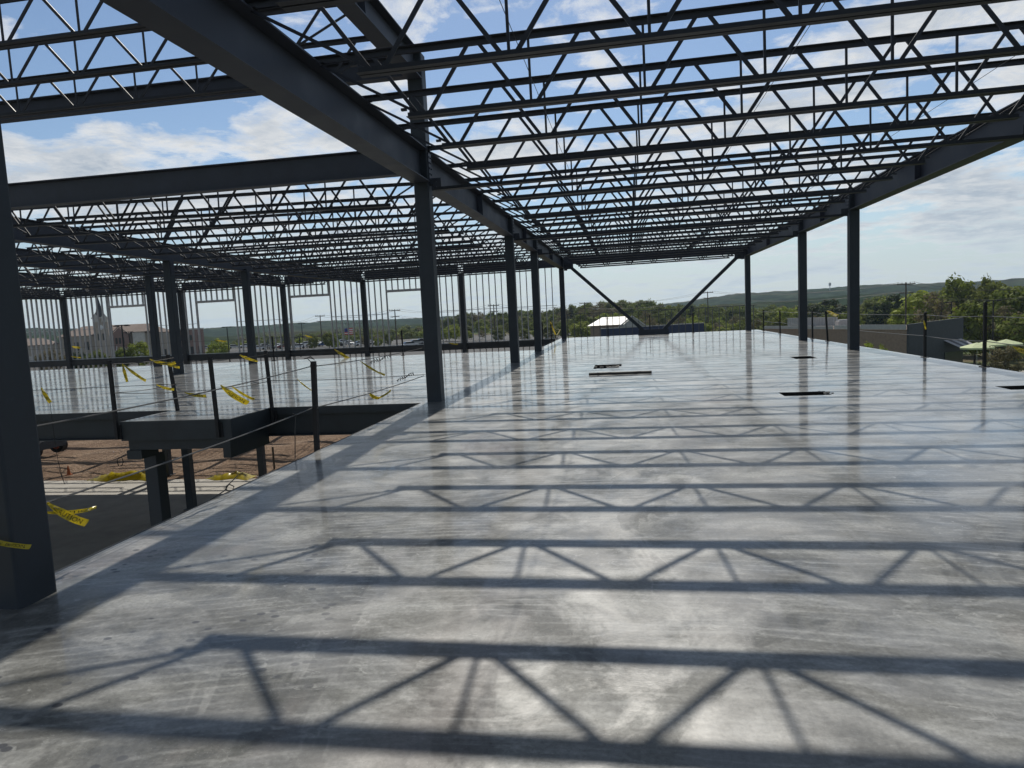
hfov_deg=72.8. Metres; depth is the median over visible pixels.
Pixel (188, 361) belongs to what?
guard cable
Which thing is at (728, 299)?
distant hills
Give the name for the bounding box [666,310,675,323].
broadleaf tree
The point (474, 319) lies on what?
budding tree
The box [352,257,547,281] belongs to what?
bar joist
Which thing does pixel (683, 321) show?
budding tree
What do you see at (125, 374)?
caution tape
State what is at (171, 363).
caution tape
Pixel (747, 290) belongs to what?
steel column
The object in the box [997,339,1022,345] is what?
garden parasol
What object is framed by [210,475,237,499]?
loose rope
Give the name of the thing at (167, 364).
caution tape
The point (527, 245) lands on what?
roof girder
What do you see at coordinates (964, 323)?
bright green tree
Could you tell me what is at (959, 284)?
broadleaf tree
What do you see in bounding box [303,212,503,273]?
bridging rod
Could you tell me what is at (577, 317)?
broadleaf tree
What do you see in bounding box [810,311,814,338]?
guard post
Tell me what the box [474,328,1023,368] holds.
ground
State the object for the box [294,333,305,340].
broadleaf tree
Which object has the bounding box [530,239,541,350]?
steel column
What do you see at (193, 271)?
bar joist
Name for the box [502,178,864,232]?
bar joist
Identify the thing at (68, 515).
caution tape
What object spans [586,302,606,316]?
budding tree
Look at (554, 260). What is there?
roof girder
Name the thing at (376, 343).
bright green tree
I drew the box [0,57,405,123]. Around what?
roof beam
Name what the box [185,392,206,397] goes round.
caution tape
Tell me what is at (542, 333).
guard post
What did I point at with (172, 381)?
guard post
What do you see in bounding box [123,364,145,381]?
caution tape
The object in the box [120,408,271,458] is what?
slab platform frame
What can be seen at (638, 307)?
broadleaf tree
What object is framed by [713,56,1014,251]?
bridging rod
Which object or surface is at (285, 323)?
steel column
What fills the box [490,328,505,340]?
broadleaf tree
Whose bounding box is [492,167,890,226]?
bar joist
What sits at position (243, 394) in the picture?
caution tape
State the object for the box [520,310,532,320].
broadleaf tree
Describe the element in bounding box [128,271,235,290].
bar joist
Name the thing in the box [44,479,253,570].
floor
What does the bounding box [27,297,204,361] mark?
brick building
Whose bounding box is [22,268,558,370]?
stud wall
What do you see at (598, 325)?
white roofed building
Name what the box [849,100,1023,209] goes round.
roof girder
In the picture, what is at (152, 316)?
steel column
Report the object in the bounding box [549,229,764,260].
bar joist
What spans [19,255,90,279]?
bar joist
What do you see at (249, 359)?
caution tape
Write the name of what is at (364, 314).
steel column
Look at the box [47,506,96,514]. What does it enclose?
caution tape
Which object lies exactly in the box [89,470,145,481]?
yellow sheeting
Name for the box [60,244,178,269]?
bar joist
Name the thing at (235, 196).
bar joist
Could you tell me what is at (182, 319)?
steel column
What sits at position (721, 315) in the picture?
broadleaf tree
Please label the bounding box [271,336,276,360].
guard post
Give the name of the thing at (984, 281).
broadleaf tree
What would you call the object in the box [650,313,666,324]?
broadleaf tree
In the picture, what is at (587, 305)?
broadleaf tree
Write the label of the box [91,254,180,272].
bar joist
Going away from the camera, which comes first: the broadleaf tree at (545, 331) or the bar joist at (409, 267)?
the bar joist at (409, 267)
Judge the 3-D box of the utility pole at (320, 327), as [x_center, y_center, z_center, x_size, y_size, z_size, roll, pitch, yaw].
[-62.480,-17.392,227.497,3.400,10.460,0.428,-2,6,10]
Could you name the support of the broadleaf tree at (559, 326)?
on the ground at (967, 358)
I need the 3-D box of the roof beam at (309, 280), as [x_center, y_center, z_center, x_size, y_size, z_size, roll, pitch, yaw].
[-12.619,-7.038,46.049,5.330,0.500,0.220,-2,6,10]
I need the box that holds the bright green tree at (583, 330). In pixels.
[568,321,590,337]
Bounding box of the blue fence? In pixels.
[601,323,703,335]
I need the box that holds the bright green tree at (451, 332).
[447,326,461,339]
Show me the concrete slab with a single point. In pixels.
(750, 548)
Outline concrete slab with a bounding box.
[0,330,1023,767]
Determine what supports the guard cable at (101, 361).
attached to the guard post at (172, 381)
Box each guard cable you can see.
[29,338,521,360]
[32,327,501,349]
[33,384,170,390]
[37,348,421,426]
[38,358,165,364]
[46,375,423,503]
[116,381,267,393]
[120,354,265,363]
[271,374,424,380]
[273,347,417,353]
[543,311,754,323]
[546,320,757,333]
[758,311,1022,317]
[765,321,1023,345]
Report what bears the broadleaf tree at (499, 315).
on the ground at (967, 358)
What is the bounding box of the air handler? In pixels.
[835,319,846,324]
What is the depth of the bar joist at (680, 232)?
24.66 m
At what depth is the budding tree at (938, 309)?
138.09 m
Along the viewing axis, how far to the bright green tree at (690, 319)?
243.78 m
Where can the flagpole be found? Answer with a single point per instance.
(346, 331)
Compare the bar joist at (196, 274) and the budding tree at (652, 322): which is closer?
the bar joist at (196, 274)
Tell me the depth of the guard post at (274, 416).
14.48 m
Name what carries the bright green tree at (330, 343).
on the parking lot
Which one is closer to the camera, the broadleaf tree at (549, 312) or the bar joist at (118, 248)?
the bar joist at (118, 248)
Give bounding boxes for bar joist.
[0,0,148,48]
[0,5,345,88]
[0,36,376,118]
[11,182,435,237]
[12,177,413,227]
[15,234,117,263]
[16,227,79,257]
[18,258,117,282]
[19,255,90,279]
[19,260,140,285]
[20,277,107,296]
[21,274,61,291]
[21,276,85,294]
[21,287,130,298]
[22,286,111,298]
[25,246,126,267]
[36,195,452,244]
[40,270,144,286]
[47,281,162,298]
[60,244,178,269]
[70,265,183,287]
[79,203,466,250]
[88,274,186,288]
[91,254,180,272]
[109,275,205,289]
[117,211,478,255]
[118,252,223,274]
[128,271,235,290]
[143,260,224,276]
[154,218,489,259]
[154,279,236,290]
[174,263,240,278]
[177,280,241,292]
[179,224,497,263]
[184,265,260,279]
[202,229,503,266]
[204,267,276,281]
[222,269,291,282]
[226,233,504,269]
[238,271,303,284]
[243,0,1017,77]
[247,237,518,271]
[252,273,316,285]
[266,242,523,273]
[268,274,328,286]
[275,0,369,11]
[283,244,528,275]
[299,247,529,276]
[314,0,1023,120]
[316,250,529,278]
[328,252,540,279]
[336,255,542,280]
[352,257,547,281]
[363,20,1023,149]
[397,58,1023,170]
[427,95,1023,191]
[447,112,991,199]
[465,134,952,210]
[480,151,920,219]
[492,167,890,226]
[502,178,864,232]
[512,188,850,240]
[519,196,835,242]
[526,205,819,246]
[531,209,811,249]
[537,215,799,254]
[542,220,789,255]
[545,226,777,258]
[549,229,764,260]
[553,232,768,262]
[559,236,760,264]
[560,240,750,266]
[562,244,747,267]
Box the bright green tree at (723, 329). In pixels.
[715,323,738,330]
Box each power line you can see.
[704,292,894,301]
[709,283,892,294]
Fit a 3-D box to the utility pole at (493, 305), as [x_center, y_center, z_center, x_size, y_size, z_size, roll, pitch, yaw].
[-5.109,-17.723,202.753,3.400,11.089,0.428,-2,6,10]
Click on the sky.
(967, 221)
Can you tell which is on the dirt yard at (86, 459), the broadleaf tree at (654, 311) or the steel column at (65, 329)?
the steel column at (65, 329)
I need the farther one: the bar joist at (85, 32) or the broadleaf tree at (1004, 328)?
the broadleaf tree at (1004, 328)
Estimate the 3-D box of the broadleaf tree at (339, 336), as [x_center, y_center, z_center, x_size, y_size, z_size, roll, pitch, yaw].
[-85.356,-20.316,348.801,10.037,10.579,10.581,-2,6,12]
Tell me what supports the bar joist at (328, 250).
on the roof girder at (66, 242)
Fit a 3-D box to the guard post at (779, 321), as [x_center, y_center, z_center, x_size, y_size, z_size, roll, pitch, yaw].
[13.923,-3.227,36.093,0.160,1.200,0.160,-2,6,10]
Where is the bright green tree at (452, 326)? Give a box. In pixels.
[445,324,459,333]
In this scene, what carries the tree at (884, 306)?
on the ground at (967, 358)
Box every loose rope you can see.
[50,404,64,483]
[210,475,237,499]
[292,413,295,458]
[370,354,390,363]
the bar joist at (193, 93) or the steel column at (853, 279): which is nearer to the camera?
the bar joist at (193, 93)
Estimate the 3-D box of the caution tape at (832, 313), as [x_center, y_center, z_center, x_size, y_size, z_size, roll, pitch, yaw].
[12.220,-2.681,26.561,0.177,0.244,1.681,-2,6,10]
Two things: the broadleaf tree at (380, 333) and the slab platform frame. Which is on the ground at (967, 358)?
the broadleaf tree at (380, 333)
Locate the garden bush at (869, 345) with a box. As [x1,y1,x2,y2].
[864,341,873,347]
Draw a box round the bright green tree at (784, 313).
[772,306,797,320]
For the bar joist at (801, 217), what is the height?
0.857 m
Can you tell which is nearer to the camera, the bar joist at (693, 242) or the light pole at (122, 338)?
the bar joist at (693, 242)
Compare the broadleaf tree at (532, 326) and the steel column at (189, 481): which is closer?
the steel column at (189, 481)
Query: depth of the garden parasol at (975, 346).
97.70 m
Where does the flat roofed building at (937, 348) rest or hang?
on the ground at (967, 358)
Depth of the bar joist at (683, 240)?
27.90 m
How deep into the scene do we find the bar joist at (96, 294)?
47.01 m
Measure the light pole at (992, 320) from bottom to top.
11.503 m
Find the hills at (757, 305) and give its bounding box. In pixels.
[27,290,1020,347]
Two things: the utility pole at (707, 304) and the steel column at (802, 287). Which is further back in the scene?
the utility pole at (707, 304)
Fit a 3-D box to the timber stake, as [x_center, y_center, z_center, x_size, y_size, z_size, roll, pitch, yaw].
[-12.026,3.739,35.029,0.088,1.150,0.100,-2,6,10]
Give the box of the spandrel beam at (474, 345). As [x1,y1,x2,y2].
[29,339,554,367]
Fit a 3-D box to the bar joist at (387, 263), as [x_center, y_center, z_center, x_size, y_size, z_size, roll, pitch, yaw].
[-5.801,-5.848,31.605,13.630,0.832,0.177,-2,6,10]
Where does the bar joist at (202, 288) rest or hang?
on the roof girder at (58, 285)
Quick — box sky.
[0,0,1023,328]
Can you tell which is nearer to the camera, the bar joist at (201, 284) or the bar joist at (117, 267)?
the bar joist at (117, 267)
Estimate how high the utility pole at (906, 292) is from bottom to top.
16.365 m
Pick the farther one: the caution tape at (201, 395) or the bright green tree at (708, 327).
the bright green tree at (708, 327)
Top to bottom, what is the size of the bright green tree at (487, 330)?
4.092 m
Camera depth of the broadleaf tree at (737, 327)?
193.69 m
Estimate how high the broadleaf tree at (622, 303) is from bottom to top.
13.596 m
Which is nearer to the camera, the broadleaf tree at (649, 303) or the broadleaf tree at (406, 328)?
the broadleaf tree at (649, 303)
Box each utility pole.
[315,315,323,345]
[389,309,399,344]
[488,304,498,341]
[579,302,588,322]
[704,291,712,323]
[897,282,915,324]
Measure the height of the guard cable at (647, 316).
0.042 m
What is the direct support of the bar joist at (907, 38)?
on the roof girder
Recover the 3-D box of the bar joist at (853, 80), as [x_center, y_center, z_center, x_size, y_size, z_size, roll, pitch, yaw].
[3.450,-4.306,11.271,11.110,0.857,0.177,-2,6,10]
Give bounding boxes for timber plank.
[589,371,651,374]
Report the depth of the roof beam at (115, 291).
48.75 m
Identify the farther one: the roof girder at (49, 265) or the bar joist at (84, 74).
the roof girder at (49, 265)
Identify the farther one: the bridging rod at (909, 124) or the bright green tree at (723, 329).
the bright green tree at (723, 329)
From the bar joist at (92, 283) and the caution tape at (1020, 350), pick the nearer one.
the caution tape at (1020, 350)
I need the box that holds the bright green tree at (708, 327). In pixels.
[689,320,713,331]
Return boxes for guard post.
[107,360,122,439]
[166,355,179,410]
[207,356,223,437]
[263,350,277,423]
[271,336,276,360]
[310,361,319,451]
[401,330,403,355]
[541,322,543,344]
[779,310,780,333]
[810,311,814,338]
[825,311,828,340]
[920,312,927,356]
[979,302,989,366]
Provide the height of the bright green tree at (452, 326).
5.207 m
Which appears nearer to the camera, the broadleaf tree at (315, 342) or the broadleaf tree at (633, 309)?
the broadleaf tree at (315, 342)
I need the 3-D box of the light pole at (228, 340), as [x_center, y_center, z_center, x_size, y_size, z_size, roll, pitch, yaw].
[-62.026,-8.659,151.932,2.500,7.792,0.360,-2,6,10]
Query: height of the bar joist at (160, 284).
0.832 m
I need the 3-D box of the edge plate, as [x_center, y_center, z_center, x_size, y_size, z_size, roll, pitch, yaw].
[-3.250,1.393,5.501,0.013,0.153,17.450,-2,6,10]
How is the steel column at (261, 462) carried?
on the dirt yard at (86, 459)
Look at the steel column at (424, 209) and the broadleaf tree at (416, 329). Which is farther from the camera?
the broadleaf tree at (416, 329)
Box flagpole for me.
[344,328,352,345]
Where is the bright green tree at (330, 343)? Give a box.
[329,337,339,347]
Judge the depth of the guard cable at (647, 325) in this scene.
42.96 m
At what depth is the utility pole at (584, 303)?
227.67 m
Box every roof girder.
[12,217,170,260]
[16,248,149,275]
[19,272,180,292]
[21,288,61,299]
[100,0,428,182]
[148,263,282,286]
[167,244,245,271]
[244,257,361,282]
[335,0,421,79]
[430,153,512,235]
[513,219,536,251]
[537,239,562,268]
[745,220,796,255]
[799,195,846,231]
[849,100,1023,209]
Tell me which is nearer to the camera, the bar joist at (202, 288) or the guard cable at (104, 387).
the guard cable at (104, 387)
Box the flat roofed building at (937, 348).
[764,317,972,362]
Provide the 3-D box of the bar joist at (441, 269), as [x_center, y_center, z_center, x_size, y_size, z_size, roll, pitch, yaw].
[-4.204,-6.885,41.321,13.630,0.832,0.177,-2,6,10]
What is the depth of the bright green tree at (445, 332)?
217.00 m
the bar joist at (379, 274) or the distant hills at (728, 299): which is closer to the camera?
the bar joist at (379, 274)
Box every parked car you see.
[401,341,417,345]
[411,340,423,343]
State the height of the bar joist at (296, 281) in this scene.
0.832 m
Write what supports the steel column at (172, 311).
on the concrete slab
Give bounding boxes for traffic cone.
[65,466,72,475]
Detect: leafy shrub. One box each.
[34,348,65,369]
[65,351,89,368]
[83,350,109,367]
[115,347,130,366]
[125,341,149,365]
[206,338,229,353]
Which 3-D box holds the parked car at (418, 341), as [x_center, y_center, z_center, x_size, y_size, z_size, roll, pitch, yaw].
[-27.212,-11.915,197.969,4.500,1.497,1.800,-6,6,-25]
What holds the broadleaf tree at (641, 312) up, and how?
on the ground at (967, 358)
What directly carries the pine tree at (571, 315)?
on the ground at (967, 358)
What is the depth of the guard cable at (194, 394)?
6.53 m
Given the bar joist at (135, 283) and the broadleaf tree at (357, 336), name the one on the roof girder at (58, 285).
the bar joist at (135, 283)
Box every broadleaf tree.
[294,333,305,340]
[307,336,319,348]
[321,332,335,347]
[336,333,347,339]
[350,334,362,340]
[373,331,386,340]
[382,334,392,344]
[390,330,397,336]
[399,326,411,330]
[404,332,414,338]
[408,330,419,338]
[413,326,422,336]
[443,317,457,328]
[466,312,479,328]
[467,319,474,331]
[473,319,490,327]
[474,321,485,332]
[485,312,495,326]
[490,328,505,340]
[491,313,506,322]
[492,316,505,325]
[500,318,508,329]
[518,319,523,331]
[519,316,533,329]
[519,328,531,338]
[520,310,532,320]
[521,319,531,330]
[529,319,546,330]
[541,310,554,316]
[541,315,549,324]
[543,326,559,338]
[544,321,559,333]
[548,314,560,324]
[552,308,568,320]
[554,322,570,336]
[568,304,576,317]
[573,309,579,322]
[574,312,589,335]
[576,302,594,320]
[588,317,598,322]
[604,301,614,314]
[610,299,631,312]
[622,305,636,314]
[632,300,645,316]
[634,306,649,319]
[635,300,646,316]
[640,298,656,317]
[646,307,657,318]
[649,303,667,312]
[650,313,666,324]
[661,311,670,322]
[666,305,677,316]
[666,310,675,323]
[674,309,695,323]
[686,304,697,315]
[695,303,706,309]
[697,315,713,329]
[699,308,716,320]
[710,317,721,330]
[712,305,726,319]
[713,311,724,323]
[723,306,744,321]
[725,322,745,330]
[727,314,744,324]
[733,306,744,317]
[751,312,774,325]
[754,316,765,329]
[757,316,787,329]
[761,304,776,312]
[771,307,778,317]
[838,312,864,324]
[860,298,880,312]
[860,311,867,322]
[861,296,878,305]
[936,272,974,319]
[950,297,1003,364]
[959,282,1014,316]
[978,285,1023,349]
[981,274,1003,287]
[991,311,1023,359]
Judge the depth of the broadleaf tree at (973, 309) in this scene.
124.23 m
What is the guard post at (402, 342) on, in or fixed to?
on the concrete slab
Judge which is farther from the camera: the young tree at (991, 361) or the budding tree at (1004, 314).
the budding tree at (1004, 314)
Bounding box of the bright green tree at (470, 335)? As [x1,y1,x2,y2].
[467,331,472,338]
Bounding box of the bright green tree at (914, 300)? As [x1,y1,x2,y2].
[887,290,960,324]
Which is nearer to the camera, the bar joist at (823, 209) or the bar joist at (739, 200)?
the bar joist at (739, 200)
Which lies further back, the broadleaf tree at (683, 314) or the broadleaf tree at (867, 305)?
the broadleaf tree at (683, 314)
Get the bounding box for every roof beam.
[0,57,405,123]
[8,151,400,209]
[63,289,144,296]
[181,281,258,289]
[284,276,336,283]
[364,266,457,278]
[464,260,555,272]
[563,245,740,264]
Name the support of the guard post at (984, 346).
on the concrete slab
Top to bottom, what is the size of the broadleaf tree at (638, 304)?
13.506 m
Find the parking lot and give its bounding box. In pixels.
[31,334,561,370]
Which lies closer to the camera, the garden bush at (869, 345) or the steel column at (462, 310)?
the steel column at (462, 310)
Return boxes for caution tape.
[0,540,30,548]
[41,387,51,402]
[47,502,88,525]
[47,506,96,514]
[122,363,128,381]
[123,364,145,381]
[150,359,175,364]
[156,384,173,390]
[159,361,179,368]
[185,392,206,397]
[220,385,248,404]
[232,386,254,399]
[240,355,257,361]
[334,349,349,357]
[360,361,384,375]
[369,393,380,399]
[827,311,837,316]
[1013,346,1023,353]
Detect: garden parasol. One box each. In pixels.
[960,343,994,364]
[980,340,1005,365]
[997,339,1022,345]
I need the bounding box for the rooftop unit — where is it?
[788,317,837,325]
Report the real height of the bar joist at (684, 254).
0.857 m
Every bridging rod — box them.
[48,226,398,280]
[170,219,447,276]
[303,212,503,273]
[499,0,601,248]
[656,0,826,261]
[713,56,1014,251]
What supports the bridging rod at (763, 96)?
attached to the bar joist at (785, 157)
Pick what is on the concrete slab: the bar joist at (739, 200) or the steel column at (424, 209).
the steel column at (424, 209)
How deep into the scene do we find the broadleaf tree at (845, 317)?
177.18 m
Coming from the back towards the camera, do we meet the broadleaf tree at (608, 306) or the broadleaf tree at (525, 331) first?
the broadleaf tree at (608, 306)
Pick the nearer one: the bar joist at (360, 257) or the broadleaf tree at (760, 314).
the bar joist at (360, 257)
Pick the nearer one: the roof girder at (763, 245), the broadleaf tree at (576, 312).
the roof girder at (763, 245)
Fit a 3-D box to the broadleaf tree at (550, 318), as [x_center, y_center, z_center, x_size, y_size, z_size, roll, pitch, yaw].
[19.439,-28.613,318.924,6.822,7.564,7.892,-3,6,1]
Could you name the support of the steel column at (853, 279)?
on the concrete slab
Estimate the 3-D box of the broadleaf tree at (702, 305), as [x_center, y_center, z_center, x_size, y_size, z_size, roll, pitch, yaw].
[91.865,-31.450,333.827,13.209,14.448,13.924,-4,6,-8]
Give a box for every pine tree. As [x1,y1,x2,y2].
[568,307,577,323]
[688,305,696,320]
[807,298,846,317]
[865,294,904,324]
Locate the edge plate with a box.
[54,403,419,571]
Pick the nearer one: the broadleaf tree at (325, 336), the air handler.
the air handler
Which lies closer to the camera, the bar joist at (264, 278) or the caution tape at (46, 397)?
the caution tape at (46, 397)
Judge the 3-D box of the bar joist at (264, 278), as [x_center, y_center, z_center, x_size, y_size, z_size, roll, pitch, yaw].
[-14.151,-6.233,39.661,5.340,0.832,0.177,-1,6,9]
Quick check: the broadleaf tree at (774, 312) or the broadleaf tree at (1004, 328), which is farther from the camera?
the broadleaf tree at (774, 312)
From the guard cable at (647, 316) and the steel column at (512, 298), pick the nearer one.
the steel column at (512, 298)
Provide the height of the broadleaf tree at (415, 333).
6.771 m
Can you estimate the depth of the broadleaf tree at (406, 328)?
422.59 m
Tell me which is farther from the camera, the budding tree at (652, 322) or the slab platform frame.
the budding tree at (652, 322)
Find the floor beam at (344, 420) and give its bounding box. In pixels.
[36,403,418,440]
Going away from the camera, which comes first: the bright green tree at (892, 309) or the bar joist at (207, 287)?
the bar joist at (207, 287)
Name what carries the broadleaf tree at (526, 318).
on the ground at (967, 358)
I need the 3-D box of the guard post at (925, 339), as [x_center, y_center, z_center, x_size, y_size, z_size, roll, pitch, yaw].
[11.048,-1.318,18.580,0.160,1.200,0.160,-2,6,10]
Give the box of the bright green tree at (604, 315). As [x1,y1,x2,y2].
[595,313,608,319]
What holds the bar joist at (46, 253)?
on the roof girder at (66, 242)
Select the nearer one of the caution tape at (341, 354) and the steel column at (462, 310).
the caution tape at (341, 354)
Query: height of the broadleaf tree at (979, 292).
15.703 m
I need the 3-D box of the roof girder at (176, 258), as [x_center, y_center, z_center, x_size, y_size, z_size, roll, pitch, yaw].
[-13.002,-5.367,29.834,0.300,0.785,5.514,-2,6,10]
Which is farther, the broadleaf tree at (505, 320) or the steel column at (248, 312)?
the broadleaf tree at (505, 320)
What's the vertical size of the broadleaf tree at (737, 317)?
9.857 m
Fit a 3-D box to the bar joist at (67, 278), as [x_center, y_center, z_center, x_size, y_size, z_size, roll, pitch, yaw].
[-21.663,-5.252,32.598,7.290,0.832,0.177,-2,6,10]
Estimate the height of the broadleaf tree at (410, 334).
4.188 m
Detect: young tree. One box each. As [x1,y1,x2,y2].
[978,345,1011,369]
[992,345,1023,371]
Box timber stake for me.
[272,447,274,468]
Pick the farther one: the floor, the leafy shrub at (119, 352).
the leafy shrub at (119, 352)
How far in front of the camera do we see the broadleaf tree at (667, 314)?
291.34 m
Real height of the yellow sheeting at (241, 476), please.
0.273 m
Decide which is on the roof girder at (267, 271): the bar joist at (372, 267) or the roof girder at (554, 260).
the bar joist at (372, 267)
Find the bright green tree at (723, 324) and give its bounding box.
[714,317,727,326]
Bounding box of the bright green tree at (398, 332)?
[393,329,404,339]
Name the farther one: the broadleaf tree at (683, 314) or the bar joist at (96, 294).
the broadleaf tree at (683, 314)
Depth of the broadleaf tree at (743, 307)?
308.06 m
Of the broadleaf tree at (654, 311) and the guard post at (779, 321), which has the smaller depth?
the guard post at (779, 321)
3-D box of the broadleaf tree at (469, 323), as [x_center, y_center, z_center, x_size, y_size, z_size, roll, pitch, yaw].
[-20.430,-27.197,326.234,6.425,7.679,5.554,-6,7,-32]
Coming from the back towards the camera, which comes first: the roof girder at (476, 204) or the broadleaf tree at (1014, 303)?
the broadleaf tree at (1014, 303)
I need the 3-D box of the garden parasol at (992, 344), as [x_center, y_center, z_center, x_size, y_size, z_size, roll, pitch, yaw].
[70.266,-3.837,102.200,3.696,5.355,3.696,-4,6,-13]
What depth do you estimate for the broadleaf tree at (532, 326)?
260.29 m
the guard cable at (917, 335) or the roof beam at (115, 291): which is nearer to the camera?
the guard cable at (917, 335)
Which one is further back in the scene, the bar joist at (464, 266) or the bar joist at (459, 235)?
the bar joist at (464, 266)
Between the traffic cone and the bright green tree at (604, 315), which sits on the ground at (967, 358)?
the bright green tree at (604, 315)
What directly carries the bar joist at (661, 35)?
on the roof girder at (238, 41)
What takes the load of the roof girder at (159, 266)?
on the steel column at (152, 316)
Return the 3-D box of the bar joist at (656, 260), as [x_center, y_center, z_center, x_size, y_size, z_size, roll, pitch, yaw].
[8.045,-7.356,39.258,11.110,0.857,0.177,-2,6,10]
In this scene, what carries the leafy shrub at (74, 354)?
on the parking lot
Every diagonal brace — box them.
[567,264,643,330]
[663,254,740,329]
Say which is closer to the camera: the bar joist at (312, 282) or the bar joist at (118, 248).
the bar joist at (118, 248)
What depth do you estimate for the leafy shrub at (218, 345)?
162.67 m
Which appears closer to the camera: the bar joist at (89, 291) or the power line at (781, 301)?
the bar joist at (89, 291)
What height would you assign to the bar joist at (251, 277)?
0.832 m
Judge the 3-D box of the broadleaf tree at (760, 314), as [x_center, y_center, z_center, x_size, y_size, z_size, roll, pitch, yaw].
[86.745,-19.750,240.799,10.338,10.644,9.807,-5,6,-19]
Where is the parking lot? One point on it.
(470, 340)
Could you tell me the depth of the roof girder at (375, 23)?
11.46 m
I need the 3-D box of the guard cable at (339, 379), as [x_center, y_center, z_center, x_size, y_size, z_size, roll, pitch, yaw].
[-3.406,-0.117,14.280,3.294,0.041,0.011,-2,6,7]
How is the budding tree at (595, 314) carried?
on the ground at (967, 358)
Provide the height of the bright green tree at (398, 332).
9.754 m
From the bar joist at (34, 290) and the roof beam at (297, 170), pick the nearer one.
the roof beam at (297, 170)
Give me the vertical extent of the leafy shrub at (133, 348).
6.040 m
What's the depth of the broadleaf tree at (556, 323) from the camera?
249.15 m
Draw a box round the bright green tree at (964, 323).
[939,306,982,356]
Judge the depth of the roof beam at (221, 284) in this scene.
47.35 m
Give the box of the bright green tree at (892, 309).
[873,306,902,324]
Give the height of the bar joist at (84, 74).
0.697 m
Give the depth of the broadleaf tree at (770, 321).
177.44 m
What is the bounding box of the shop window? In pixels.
[944,350,962,362]
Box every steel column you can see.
[0,120,56,609]
[59,299,73,368]
[144,276,161,366]
[144,452,170,526]
[162,261,183,373]
[162,449,175,475]
[177,291,189,363]
[181,449,196,509]
[241,269,256,362]
[256,445,266,477]
[279,285,290,359]
[360,281,370,356]
[407,53,444,401]
[458,274,467,352]
[504,218,519,362]
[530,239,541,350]
[559,258,572,338]
[734,247,750,330]
[793,219,807,340]
[841,194,859,349]
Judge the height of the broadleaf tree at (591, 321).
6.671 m
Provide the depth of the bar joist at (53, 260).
25.03 m
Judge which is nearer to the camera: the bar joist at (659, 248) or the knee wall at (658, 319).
the bar joist at (659, 248)
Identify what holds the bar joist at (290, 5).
on the roof girder
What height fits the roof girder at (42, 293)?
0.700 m
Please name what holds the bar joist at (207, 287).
on the roof girder at (58, 285)
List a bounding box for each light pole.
[113,324,129,365]
[221,326,231,361]
[984,300,1001,363]
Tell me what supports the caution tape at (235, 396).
attached to the guard cable at (194, 394)
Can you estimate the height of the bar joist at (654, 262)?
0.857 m
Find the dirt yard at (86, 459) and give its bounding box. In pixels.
[41,435,349,480]
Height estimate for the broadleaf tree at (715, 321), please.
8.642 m
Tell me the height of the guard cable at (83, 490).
0.075 m
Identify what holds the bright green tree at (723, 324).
on the ground at (967, 358)
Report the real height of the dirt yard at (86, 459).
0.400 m
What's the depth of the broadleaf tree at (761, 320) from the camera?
190.18 m
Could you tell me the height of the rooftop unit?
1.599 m
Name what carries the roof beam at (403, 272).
on the steel column at (364, 314)
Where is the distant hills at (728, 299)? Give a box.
[26,278,1023,336]
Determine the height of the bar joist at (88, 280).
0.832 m
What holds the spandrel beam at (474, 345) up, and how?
attached to the steel column at (462, 310)
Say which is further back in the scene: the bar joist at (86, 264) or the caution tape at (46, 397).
the bar joist at (86, 264)
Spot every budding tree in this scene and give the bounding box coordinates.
[471,312,483,324]
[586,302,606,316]
[590,308,603,317]
[612,305,623,314]
[646,318,662,324]
[673,316,686,323]
[710,323,724,331]
[745,318,761,329]
[912,291,955,322]
[976,305,1023,363]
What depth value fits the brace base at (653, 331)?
42.90 m
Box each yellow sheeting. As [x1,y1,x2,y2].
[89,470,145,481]
[206,471,256,479]
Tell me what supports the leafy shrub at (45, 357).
on the ground at (967, 358)
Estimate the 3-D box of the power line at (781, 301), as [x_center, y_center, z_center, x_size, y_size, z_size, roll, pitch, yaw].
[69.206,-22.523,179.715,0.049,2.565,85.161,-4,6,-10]
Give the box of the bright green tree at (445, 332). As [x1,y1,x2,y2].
[441,329,452,339]
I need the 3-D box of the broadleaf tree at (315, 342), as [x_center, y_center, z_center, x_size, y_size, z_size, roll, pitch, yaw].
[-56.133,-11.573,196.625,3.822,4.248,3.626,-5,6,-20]
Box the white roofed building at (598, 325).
[588,316,646,336]
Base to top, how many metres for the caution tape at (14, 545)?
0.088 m
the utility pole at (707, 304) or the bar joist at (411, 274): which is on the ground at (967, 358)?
the utility pole at (707, 304)
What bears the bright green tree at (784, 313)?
on the ground at (967, 358)
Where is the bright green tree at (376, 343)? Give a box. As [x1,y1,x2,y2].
[374,337,382,345]
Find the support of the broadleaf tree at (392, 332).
on the ground at (967, 358)
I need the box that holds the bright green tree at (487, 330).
[480,325,489,333]
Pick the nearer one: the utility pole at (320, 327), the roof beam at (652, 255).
the roof beam at (652, 255)
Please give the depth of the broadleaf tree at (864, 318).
180.69 m
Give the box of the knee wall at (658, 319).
[566,305,753,337]
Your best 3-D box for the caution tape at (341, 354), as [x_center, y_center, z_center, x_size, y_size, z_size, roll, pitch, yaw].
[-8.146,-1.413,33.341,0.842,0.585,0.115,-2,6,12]
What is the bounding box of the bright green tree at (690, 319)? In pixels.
[684,315,696,323]
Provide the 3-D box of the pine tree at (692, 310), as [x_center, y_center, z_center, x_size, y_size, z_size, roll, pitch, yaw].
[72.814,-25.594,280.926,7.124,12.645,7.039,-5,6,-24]
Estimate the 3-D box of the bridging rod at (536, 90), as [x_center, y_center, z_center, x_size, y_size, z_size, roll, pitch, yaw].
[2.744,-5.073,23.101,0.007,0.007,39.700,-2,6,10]
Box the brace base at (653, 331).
[639,328,668,334]

